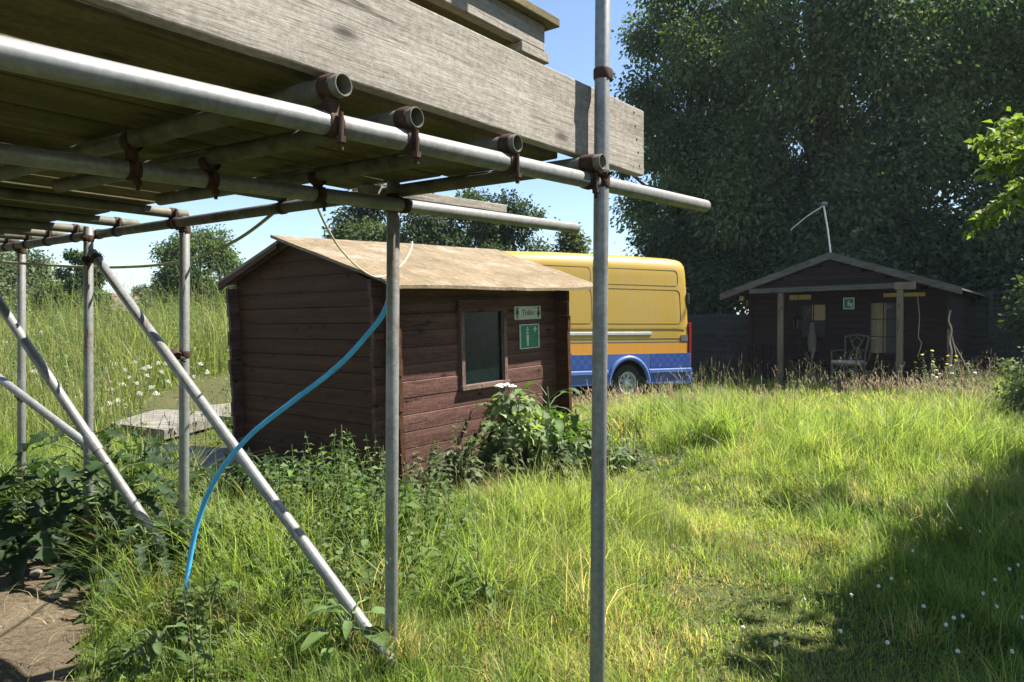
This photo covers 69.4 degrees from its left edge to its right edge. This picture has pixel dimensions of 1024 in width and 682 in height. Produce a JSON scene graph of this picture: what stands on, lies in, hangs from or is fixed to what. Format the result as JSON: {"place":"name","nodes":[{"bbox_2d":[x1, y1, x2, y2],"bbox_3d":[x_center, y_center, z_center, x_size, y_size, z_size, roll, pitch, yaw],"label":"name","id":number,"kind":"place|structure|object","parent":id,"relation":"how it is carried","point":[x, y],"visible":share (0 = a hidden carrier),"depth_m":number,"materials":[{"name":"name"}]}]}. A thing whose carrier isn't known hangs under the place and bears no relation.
{"place":"outdoors","nodes":[
{"label":"outdoors","id":0,"kind":"place"},
{"bbox_2d":[0,537,100,681],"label":"dirt path","id":1,"kind":"structure","parent":0,"point":[28,646],"depth_m":3.06,"materials":[{"name":"brown soil"}]},
{"bbox_2d":[0,559,108,681],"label":"dry litter","id":2,"kind":"object","parent":1,"relation":"on","point":[39,634],"visible":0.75,"depth_m":3.01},
{"bbox_2d":[0,460,151,590],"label":"hogweed","id":3,"kind":"object","parent":1,"relation":"on","point":[21,558],"visible":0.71,"depth_m":3.57,"materials":[{"name":"green plant"}]},
{"bbox_2d":[0,257,1022,456],"bbox_3d":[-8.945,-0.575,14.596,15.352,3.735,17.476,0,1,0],"label":"meadow grass","id":4,"kind":"structure","parent":0,"point":[79,357],"depth_m":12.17,"materials":[{"name":"green plant"}]},
{"bbox_2d":[0,296,1023,681],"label":"seed grass","id":5,"kind":"structure","parent":0,"point":[860,386],"depth_m":10.26,"materials":[{"name":"plant"}]},
{"bbox_2d":[0,341,1023,681],"bbox_3d":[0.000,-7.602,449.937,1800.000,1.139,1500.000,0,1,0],"label":"ground","id":6,"kind":"structure","parent":0,"point":[170,400],"depth_m":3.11,"materials":[{"name":"green plant"}]},
{"bbox_2d":[0,247,62,322],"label":"willow tree","id":7,"kind":"object","parent":6,"relation":"on","point":[8,276],"visible":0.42,"depth_m":27.72,"materials":[{"name":"green plant"}]},
{"bbox_2d":[0,452,67,520],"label":"hogweed","id":8,"kind":"object","parent":6,"relation":"on","point":[9,492],"visible":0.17,"depth_m":4.48,"materials":[{"name":"green plant"}]},
{"bbox_2d":[0,494,85,567],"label":"hogweed","id":9,"kind":"object","parent":6,"relation":"on","point":[8,513],"visible":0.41,"depth_m":3.86,"materials":[{"name":"green plant"}]},
{"bbox_2d":[39,248,115,325],"bbox_3d":[-16.356,-1.745,27.914,2.586,3.509,2.196,-1,1,-36],"label":"tree","id":10,"kind":"object","parent":6,"relation":"on","point":[73,256],"visible":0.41,"depth_m":27.55,"materials":[{"name":"green plant"}]},
{"bbox_2d":[3,421,155,515],"bbox_3d":[-2.717,0.848,4.701,0.877,0.704,0.986,-1,1,-37],"label":"hogweed","id":11,"kind":"object","parent":6,"relation":"on","point":[40,436],"visible":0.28,"depth_m":4.58,"materials":[{"name":"green plant"}]},
{"bbox_2d":[26,486,150,553],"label":"hogweed","id":12,"kind":"object","parent":6,"relation":"on","point":[108,504],"visible":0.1,"depth_m":4.04,"materials":[{"name":"green plant"}]},
{"bbox_2d":[0,450,191,591],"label":"hogweed","id":13,"kind":"object","parent":6,"relation":"on","point":[61,571],"visible":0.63,"depth_m":3.67,"materials":[{"name":"green plant"}]},
{"bbox_2d":[56,432,204,496],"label":"hogweed","id":14,"kind":"object","parent":6,"relation":"on","point":[153,443],"visible":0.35,"depth_m":4.84,"materials":[{"name":"green plant"}]},
{"bbox_2d":[72,515,215,604],"bbox_3d":[-1.775,1.044,3.589,0.647,0.403,0.643,-1,1,-34],"label":"hogweed","id":15,"kind":"object","parent":6,"relation":"on","point":[140,551],"visible":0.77,"depth_m":3.48,"materials":[{"name":"green plant"}]},
{"bbox_2d":[72,548,224,672],"bbox_3d":[-1.455,1.122,3.163,0.768,0.272,0.709,1,2,45],"label":"nettle","id":16,"kind":"object","parent":6,"relation":"on","point":[116,662],"visible":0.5,"depth_m":3.10,"materials":[{"name":"green plant"}]},
{"bbox_2d":[81,475,215,543],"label":"hogweed","id":17,"kind":"object","parent":6,"relation":"on","point":[170,483],"visible":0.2,"depth_m":4.03,"materials":[{"name":"green plant"}]},
{"bbox_2d":[106,622,195,677],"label":"dock plant","id":18,"kind":"object","parent":6,"relation":"on","point":[157,646],"visible":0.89,"depth_m":2.71,"materials":[{"name":"green plant"}]},
{"bbox_2d":[131,283,171,319],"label":"distant tree","id":19,"kind":"object","parent":6,"relation":"on","point":[136,289],"visible":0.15,"depth_m":57.26,"materials":[{"name":"green plant"}]},
{"bbox_2d":[111,409,211,439],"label":"concrete slab","id":20,"kind":"structure","parent":6,"relation":"on","point":[157,417],"depth_m":9.20,"materials":[{"name":"grey concrete"}]},
{"bbox_2d":[115,511,232,585],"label":"hogweed","id":21,"kind":"object","parent":6,"relation":"on","point":[174,540],"visible":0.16,"depth_m":3.67,"materials":[{"name":"green plant"}]},
{"bbox_2d":[128,444,251,477],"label":"concrete slab","id":22,"kind":"structure","parent":6,"relation":"on","point":[219,452],"depth_m":6.96,"materials":[{"name":"grey concrete"}]},
{"bbox_2d":[143,224,245,318],"bbox_3d":[-12.405,-2.381,29.378,3.806,4.781,3.859,-1,1,-37],"label":"round tree","id":23,"kind":"object","parent":6,"relation":"on","point":[228,260],"visible":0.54,"depth_m":28.65,"materials":[{"name":"green plant"}]},
{"bbox_2d":[138,579,267,677],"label":"nettle","id":24,"kind":"object","parent":6,"relation":"on","point":[202,643],"visible":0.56,"depth_m":2.84,"materials":[{"name":"green plant"}]},
{"bbox_2d":[174,461,260,517],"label":"hogweed","id":25,"kind":"object","parent":6,"relation":"on","point":[211,473],"visible":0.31,"depth_m":4.58,"materials":[{"name":"green plant"}]},
{"bbox_2d":[171,486,271,574],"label":"nettle","id":26,"kind":"object","parent":6,"relation":"on","point":[243,508],"visible":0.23,"depth_m":3.80,"materials":[{"name":"green plant"}]},
{"bbox_2d":[197,579,280,638],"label":"dock plant","id":27,"kind":"object","parent":6,"relation":"on","point":[214,612],"visible":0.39,"depth_m":3.12,"materials":[{"name":"green plant"}]},
{"bbox_2d":[159,486,321,581],"bbox_3d":[-1.398,1.015,3.818,0.703,0.478,0.746,1,1,38],"label":"nettle","id":28,"kind":"object","parent":6,"relation":"on","point":[225,538],"visible":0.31,"depth_m":3.65,"materials":[{"name":"green plant"}]},
{"bbox_2d":[162,540,327,647],"bbox_3d":[-1.187,1.093,3.241,0.715,0.339,0.659,-1,1,-33],"label":"nettle","id":29,"kind":"object","parent":6,"relation":"on","point":[286,576],"visible":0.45,"depth_m":3.17,"materials":[{"name":"green plant"}]},
{"bbox_2d":[210,452,317,512],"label":"hogweed","id":30,"kind":"object","parent":6,"relation":"on","point":[244,477],"visible":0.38,"depth_m":4.73,"materials":[{"name":"green plant"}]},
{"bbox_2d":[240,445,309,522],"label":"nettle","id":31,"kind":"object","parent":6,"relation":"on","point":[250,486],"visible":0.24,"depth_m":4.58,"materials":[{"name":"green plant"}]},
{"bbox_2d":[199,527,356,615],"bbox_3d":[-1.032,1.059,3.447,0.700,0.388,0.668,0,1,0],"label":"nettle","id":32,"kind":"object","parent":6,"relation":"on","point":[345,567],"visible":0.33,"depth_m":3.36,"materials":[{"name":"green plant"}]},
{"bbox_2d":[221,507,336,595],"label":"nettle","id":33,"kind":"object","parent":6,"relation":"on","point":[284,529],"visible":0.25,"depth_m":3.60,"materials":[{"name":"green plant"}]},
{"bbox_2d":[183,301,385,599],"bbox_3d":[-0.908,0.348,2.987,0.964,1.717,0.069,0,1,13],"label":"water pipe","id":34,"kind":"object","parent":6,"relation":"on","point":[312,386],"visible":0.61,"depth_m":3.03,"materials":[{"name":"blue plastic"}]},
{"bbox_2d":[247,458,331,504],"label":"nettle","id":35,"kind":"object","parent":6,"relation":"on","point":[295,466],"visible":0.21,"depth_m":4.94,"materials":[{"name":"green plant"}]},
{"bbox_2d":[248,475,344,567],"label":"nettle","id":36,"kind":"object","parent":6,"relation":"on","point":[314,504],"visible":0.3,"depth_m":3.99,"materials":[{"name":"green plant"}]},
{"bbox_2d":[253,443,360,525],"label":"nettle","id":37,"kind":"object","parent":6,"relation":"on","point":[290,473],"visible":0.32,"depth_m":4.46,"materials":[{"name":"green plant"}]},
{"bbox_2d":[269,448,378,547],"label":"nettle","id":38,"kind":"object","parent":6,"relation":"on","point":[316,476],"visible":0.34,"depth_m":4.17,"materials":[{"name":"green plant"}]},
{"bbox_2d":[301,428,367,510],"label":"nettle","id":39,"kind":"object","parent":6,"relation":"on","point":[337,455],"visible":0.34,"depth_m":5.00,"materials":[{"name":"green plant"}]},
{"bbox_2d":[286,494,384,591],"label":"nettle","id":40,"kind":"object","parent":6,"relation":"on","point":[364,542],"visible":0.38,"depth_m":3.77,"materials":[{"name":"green plant"}]},
{"bbox_2d":[293,596,397,672],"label":"dock plant","id":41,"kind":"object","parent":6,"relation":"on","point":[312,637],"visible":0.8,"depth_m":2.76,"materials":[{"name":"green plant"}]},
{"bbox_2d":[314,424,384,518],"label":"nettle","id":42,"kind":"object","parent":6,"relation":"on","point":[373,468],"visible":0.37,"depth_m":4.64,"materials":[{"name":"green plant"}]},
{"bbox_2d":[302,533,399,598],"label":"dock plant","id":43,"kind":"object","parent":6,"relation":"on","point":[338,553],"visible":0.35,"depth_m":3.47,"materials":[{"name":"green plant"}]},
{"bbox_2d":[0,0,710,681],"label":"scaffold","id":44,"kind":"object","parent":6,"relation":"on","point":[288,192],"visible":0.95,"depth_m":2.36,"materials":[{"name":"metal"}]},
{"bbox_2d":[0,198,109,214],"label":"deck board","id":45,"kind":"object","parent":44,"relation":"on","point":[27,204],"visible":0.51,"depth_m":3.67,"materials":[{"name":"brown wood"}]},
{"bbox_2d":[0,181,154,204],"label":"deck board","id":46,"kind":"object","parent":44,"relation":"on","point":[71,192],"visible":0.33,"depth_m":3.29,"materials":[{"name":"wood"}]},
{"bbox_2d":[4,174,158,200],"bbox_3d":[-2.661,-0.651,2.075,0.225,0.040,3.500,2,2,38],"label":"deck board","id":47,"kind":"object","parent":44,"relation":"on","point":[39,180],"depth_m":3.19,"materials":[{"name":"brown wood"}]},
{"bbox_2d":[0,163,188,192],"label":"deck board","id":48,"kind":"object","parent":44,"relation":"on","point":[154,187],"depth_m":3.08,"materials":[{"name":"wood"}]},
{"bbox_2d":[0,126,265,177],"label":"deck board","id":49,"kind":"object","parent":44,"relation":"on","point":[23,138],"depth_m":2.39,"materials":[{"name":"brown wood"}]},
{"bbox_2d":[0,215,272,268],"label":"slack cable","id":50,"kind":"object","parent":44,"relation":"hanging from","point":[261,222],"visible":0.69,"depth_m":3.86,"materials":[{"name":"black rubber"}]},
{"bbox_2d":[0,101,386,189],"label":"deck board","id":51,"kind":"object","parent":44,"relation":"on","point":[40,120],"visible":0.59,"depth_m":2.08,"materials":[{"name":"wood"}]},
{"bbox_2d":[0,72,440,182],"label":"deck board","id":52,"kind":"object","parent":44,"relation":"on","point":[20,90],"visible":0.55,"depth_m":1.88,"materials":[{"name":"wood"}]},
{"bbox_2d":[0,33,493,176],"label":"deck board","id":53,"kind":"object","parent":44,"relation":"on","point":[374,151],"visible":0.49,"depth_m":2.03,"materials":[{"name":"brown wood"}]},
{"bbox_2d":[0,0,556,160],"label":"deck board","id":54,"kind":"object","parent":44,"relation":"on","point":[78,27],"visible":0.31,"depth_m":1.46,"materials":[{"name":"wood"}]},
{"bbox_2d":[409,0,559,64],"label":"timber rail","id":55,"kind":"object","parent":54,"relation":"on","point":[521,26],"visible":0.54,"depth_m":2.43,"materials":[{"name":"beige wood"}]},
{"bbox_2d":[75,0,643,176],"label":"toe board","id":56,"kind":"object","parent":44,"relation":"on","point":[409,53],"visible":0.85,"depth_m":1.75,"materials":[{"name":"wood"}]},
{"bbox_2d":[317,209,412,277],"bbox_3d":[-0.979,-0.665,4.862,0.266,0.381,3.454,0,1,-1],"label":"pale cable","id":57,"kind":"object","parent":44,"relation":"hanging from","point":[329,231],"visible":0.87,"depth_m":4.73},
{"bbox_2d":[358,184,506,212],"bbox_3d":[-0.303,-0.577,3.043,0.070,0.036,0.750,1,2,43],"label":"loose plank","id":58,"kind":"object","parent":44,"relation":"on","point":[436,198],"visible":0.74,"depth_m":3.03,"materials":[{"name":"grey wood"}]},
{"bbox_2d":[293,551,422,653],"bbox_3d":[-0.657,1.086,3.107,0.566,0.331,0.644,0,1,0],"label":"nettle","id":59,"kind":"object","parent":6,"relation":"on","point":[333,600],"visible":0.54,"depth_m":3.19,"materials":[{"name":"green plant"}]},
{"bbox_2d":[335,447,436,524],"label":"nettle","id":60,"kind":"object","parent":6,"relation":"on","point":[359,481],"visible":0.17,"depth_m":4.50,"materials":[{"name":"green plant"}]},
{"bbox_2d":[330,466,457,552],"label":"nettle","id":61,"kind":"object","parent":6,"relation":"on","point":[431,516],"visible":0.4,"depth_m":4.09,"materials":[{"name":"green plant"}]},
{"bbox_2d":[321,183,473,245],"bbox_3d":[-4.549,-2.860,26.979,6.493,6.539,7.105,0,1,0],"label":"ash tree","id":62,"kind":"object","parent":6,"relation":"on","point":[358,224],"visible":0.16,"depth_m":25.20,"materials":[{"name":"green plant"}]},
{"bbox_2d":[337,465,466,572],"bbox_3d":[-0.627,0.944,3.985,0.805,0.555,0.691,0,1,0],"label":"nettle","id":63,"kind":"object","parent":6,"relation":"on","point":[410,503],"visible":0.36,"depth_m":3.95,"materials":[{"name":"green plant"}]},
{"bbox_2d":[218,235,592,497],"bbox_3d":[-0.933,0.141,7.941,2.772,2.432,3.185,1,4,41],"label":"toilet hut","id":64,"kind":"object","parent":6,"relation":"on","point":[303,313],"visible":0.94,"depth_m":6.91,"materials":[{"name":"wood"}]},
{"bbox_2d":[455,299,510,390],"bbox_3d":[-0.269,0.024,7.039,0.075,0.835,0.702,1,4,41],"label":"window","id":65,"kind":"structure","parent":64,"relation":"in","point":[483,351],"depth_m":7.04,"materials":[{"name":"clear glass"}]},
{"bbox_2d":[514,306,540,319],"bbox_3d":[0.162,-0.288,7.541,0.008,0.135,0.422,1,4,40],"label":"toilet sign","id":66,"kind":"object","parent":64,"relation":"attached to","point":[526,312],"visible":1,"depth_m":7.53,"materials":[{"name":"white plastic"}]},
{"bbox_2d":[519,323,539,348],"bbox_3d":[0.181,-0.049,7.568,0.009,0.250,0.318,1,4,41],"label":"safety shower sign","id":67,"kind":"object","parent":64,"relation":"attached to","point":[529,335],"visible":1,"depth_m":7.56,"materials":[{"name":"green plastic"}]},
{"bbox_2d":[356,495,481,593],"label":"nettle","id":68,"kind":"object","parent":6,"relation":"on","point":[448,524],"visible":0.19,"depth_m":3.75,"materials":[{"name":"green plant"}]},
{"bbox_2d":[402,440,451,498],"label":"nettle","id":69,"kind":"object","parent":6,"relation":"on","point":[423,477],"visible":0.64,"depth_m":6.04,"materials":[{"name":"green plant"}]},
{"bbox_2d":[368,528,489,606],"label":"nettle","id":70,"kind":"object","parent":6,"relation":"on","point":[424,562],"visible":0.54,"depth_m":3.46,"materials":[{"name":"green plant"}]},
{"bbox_2d":[399,478,483,556],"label":"nettle","id":71,"kind":"object","parent":6,"relation":"on","point":[461,521],"visible":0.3,"depth_m":4.18,"materials":[{"name":"green plant"}]},
{"bbox_2d":[423,416,486,492],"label":"nettle","id":72,"kind":"object","parent":6,"relation":"on","point":[474,473],"visible":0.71,"depth_m":6.24,"materials":[{"name":"green plant"}]},
{"bbox_2d":[438,446,494,488],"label":"bramble","id":73,"kind":"object","parent":6,"relation":"on","point":[448,453],"visible":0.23,"depth_m":6.38,"materials":[{"name":"green plant"}]},
{"bbox_2d":[411,187,560,251],"bbox_3d":[-1.056,-2.518,28.101,6.454,6.776,6.900,0,1,0],"label":"ash tree","id":74,"kind":"object","parent":6,"relation":"on","point":[500,237],"visible":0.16,"depth_m":27.09,"materials":[{"name":"green plant"}]},
{"bbox_2d":[454,571,530,618],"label":"dock plant","id":75,"kind":"object","parent":6,"relation":"on","point":[485,586],"visible":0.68,"depth_m":3.28,"materials":[{"name":"green plant"}]},
{"bbox_2d":[463,383,559,481],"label":"hogweed","id":76,"kind":"object","parent":6,"relation":"on","point":[490,423],"visible":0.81,"depth_m":6.60,"materials":[{"name":"green plant"}]},
{"bbox_2d":[491,396,541,487],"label":"nettle","id":77,"kind":"object","parent":6,"relation":"on","point":[511,466],"visible":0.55,"depth_m":6.52,"materials":[{"name":"green plant"}]},
{"bbox_2d":[473,389,561,479],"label":"bramble","id":78,"kind":"object","parent":6,"relation":"on","point":[486,453],"visible":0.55,"depth_m":6.71,"materials":[{"name":"green plant"}]},
{"bbox_2d":[532,432,575,485],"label":"nettle","id":79,"kind":"object","parent":6,"relation":"on","point":[564,467],"visible":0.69,"depth_m":6.70,"materials":[{"name":"green plant"}]},
{"bbox_2d":[501,382,609,474],"bbox_3d":[0.378,0.861,7.183,1.102,0.912,0.962,-1,1,-38],"label":"burdock","id":80,"kind":"object","parent":6,"relation":"on","point":[559,423],"visible":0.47,"depth_m":7.00,"materials":[{"name":"green plant"}]},
{"bbox_2d":[522,404,589,476],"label":"bramble","id":81,"kind":"object","parent":6,"relation":"on","point":[574,452],"visible":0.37,"depth_m":6.95,"materials":[{"name":"green plant"}]},
{"bbox_2d":[549,222,592,253],"bbox_3d":[2.252,-1.772,27.093,3.202,5.122,2.870,0,1,0],"label":"broadleaf tree","id":82,"kind":"object","parent":6,"relation":"on","point":[568,242],"visible":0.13,"depth_m":26.56,"materials":[{"name":"green plant"}]},
{"bbox_2d":[546,404,614,458],"bbox_3d":[0.622,0.971,7.300,0.745,0.693,0.789,0,1,20],"label":"burdock","id":83,"kind":"object","parent":6,"relation":"on","point":[573,418],"visible":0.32,"depth_m":7.23,"materials":[{"name":"green plant"}]},
{"bbox_2d":[552,438,618,482],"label":"nettle","id":84,"kind":"object","parent":6,"relation":"on","point":[611,455],"visible":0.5,"depth_m":6.92,"materials":[{"name":"green plant"}]},
{"bbox_2d":[503,251,692,397],"bbox_3d":[0.484,-0.270,14.960,6.500,2.969,2.480,-1,1,-27],"label":"panel van","id":85,"kind":"object","parent":6,"relation":"on","point":[649,329],"visible":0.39,"depth_m":14.89,"materials":[{"name":"yellow paint"}]},
{"bbox_2d":[579,440,634,475],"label":"bramble","id":86,"kind":"object","parent":6,"relation":"on","point":[620,453],"visible":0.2,"depth_m":7.09,"materials":[{"name":"green plant"}]},
{"bbox_2d":[618,433,683,471],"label":"nettle","id":87,"kind":"object","parent":6,"relation":"on","point":[634,463],"visible":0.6,"depth_m":7.32,"materials":[{"name":"green plant"}]},
{"bbox_2d":[616,208,757,314],"bbox_3d":[5.120,-1.487,22.239,5.408,4.971,5.504,0,1,0],"label":"understorey tree","id":88,"kind":"object","parent":6,"relation":"on","point":[705,292],"visible":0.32,"depth_m":21.27,"materials":[{"name":"green plant"}]},
{"bbox_2d":[609,0,802,312],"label":"broadleaf tree","id":89,"kind":"object","parent":6,"relation":"on","point":[685,45],"visible":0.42,"depth_m":22.77,"materials":[{"name":"green plant"}]},
{"bbox_2d":[687,314,754,372],"bbox_3d":[4.200,0.097,19.555,4.518,1.580,0.090,1,1,25],"label":"garden fence","id":90,"kind":"object","parent":6,"relation":"on","point":[723,331],"visible":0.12,"depth_m":19.02,"materials":[{"name":"black wood"}]},
{"bbox_2d":[639,0,1023,278],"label":"broadleaf tree","id":91,"kind":"object","parent":6,"relation":"on","point":[848,42],"visible":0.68,"depth_m":19.55,"materials":[{"name":"green plant"}]},
{"bbox_2d":[700,160,982,358],"bbox_3d":[8.907,-1.956,20.496,7.145,6.076,7.378,-1,1,-27],"label":"understorey tree","id":92,"kind":"object","parent":6,"relation":"on","point":[879,246],"visible":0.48,"depth_m":18.64,"materials":[{"name":"green plant"}]},
{"bbox_2d":[720,252,984,389],"bbox_3d":[7.928,-0.456,16.877,4.600,2.745,5.222,1,1,38],"label":"garden cabin","id":93,"kind":"object","parent":6,"relation":"on","point":[878,318],"visible":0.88,"depth_m":15.33,"materials":[{"name":"brown wood"}]},
{"bbox_2d":[802,322,819,380],"bbox_3d":[6.375,0.241,15.630,0.394,1.280,0.386,0,1,0],"label":"parasol","id":94,"kind":"object","parent":93,"relation":"on","point":[812,341],"visible":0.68,"depth_m":15.61,"materials":[{"name":"grey fabric"}]},
{"bbox_2d":[799,302,827,338],"bbox_3d":[6.500,-0.438,15.951,0.587,0.779,0.060,1,1,38],"label":"window","id":95,"kind":"structure","parent":93,"relation":"in","point":[817,313],"depth_m":15.93,"materials":[{"name":"white"}]},
{"bbox_2d":[830,334,869,383],"bbox_3d":[6.913,0.366,15.115,0.590,1.031,0.592,-1,1,-38],"label":"garden chair","id":96,"kind":"object","parent":93,"relation":"on","point":[844,362],"visible":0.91,"depth_m":15.11,"materials":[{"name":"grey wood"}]},
{"bbox_2d":[867,300,895,382],"bbox_3d":[7.579,0.008,15.108,0.581,1.665,0.092,1,1,38],"label":"door","id":97,"kind":"structure","parent":93,"relation":"in","point":[881,327],"depth_m":15.13,"materials":[{"name":"brown"}]},
{"bbox_2d":[913,350,957,392],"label":"tall weed","id":98,"kind":"object","parent":6,"relation":"on","point":[915,362],"visible":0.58,"depth_m":13.05,"materials":[{"name":"green plant"}]},
{"bbox_2d":[885,176,1023,326],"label":"understorey tree","id":99,"kind":"object","parent":6,"relation":"on","point":[997,265],"visible":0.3,"depth_m":17.51,"materials":[{"name":"green plant"}]},
{"bbox_2d":[903,289,1023,374],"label":"garden fence","id":100,"kind":"object","parent":6,"relation":"on","point":[980,325],"visible":0.36,"depth_m":16.60,"materials":[{"name":"brown wood"}]},
{"bbox_2d":[905,0,1023,255],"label":"broadleaf tree","id":101,"kind":"object","parent":6,"relation":"on","point":[1007,37],"visible":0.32,"depth_m":19.55,"materials":[{"name":"green plant"}]},
{"bbox_2d":[960,341,996,375],"bbox_3d":[9.953,0.433,16.013,0.900,0.855,0.415,1,1,34],"label":"slatted bench","id":102,"kind":"object","parent":6,"relation":"on","point":[994,343],"visible":0.44,"depth_m":16.03,"materials":[{"name":"brown wood"}]},
{"bbox_2d":[959,106,1023,240],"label":"cherry tree","id":103,"kind":"object","parent":6,"relation":"on","point":[995,166],"visible":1,"depth_m":5.53,"materials":[{"name":"green plant"}]},
{"bbox_2d":[989,346,1023,415],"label":"hedge shrub","id":104,"kind":"object","parent":6,"relation":"on","point":[1016,390],"visible":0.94,"depth_m":9.81,"materials":[{"name":"green plant"}]},
{"bbox_2d":[994,275,1023,357],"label":"hedge shrub","id":105,"kind":"object","parent":6,"relation":"on","point":[1018,327],"visible":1,"depth_m":14.23,"materials":[{"name":"green plant"}]},
{"bbox_2d":[4,0,1022,315],"label":"sky","id":106,"kind":"structure","parent":0,"point":[570,47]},
{"bbox_2d":[667,339,813,393],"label":"long grass","id":107,"kind":"structure","parent":0,"point":[695,372],"depth_m":15.92,"materials":[{"name":"green plant"}]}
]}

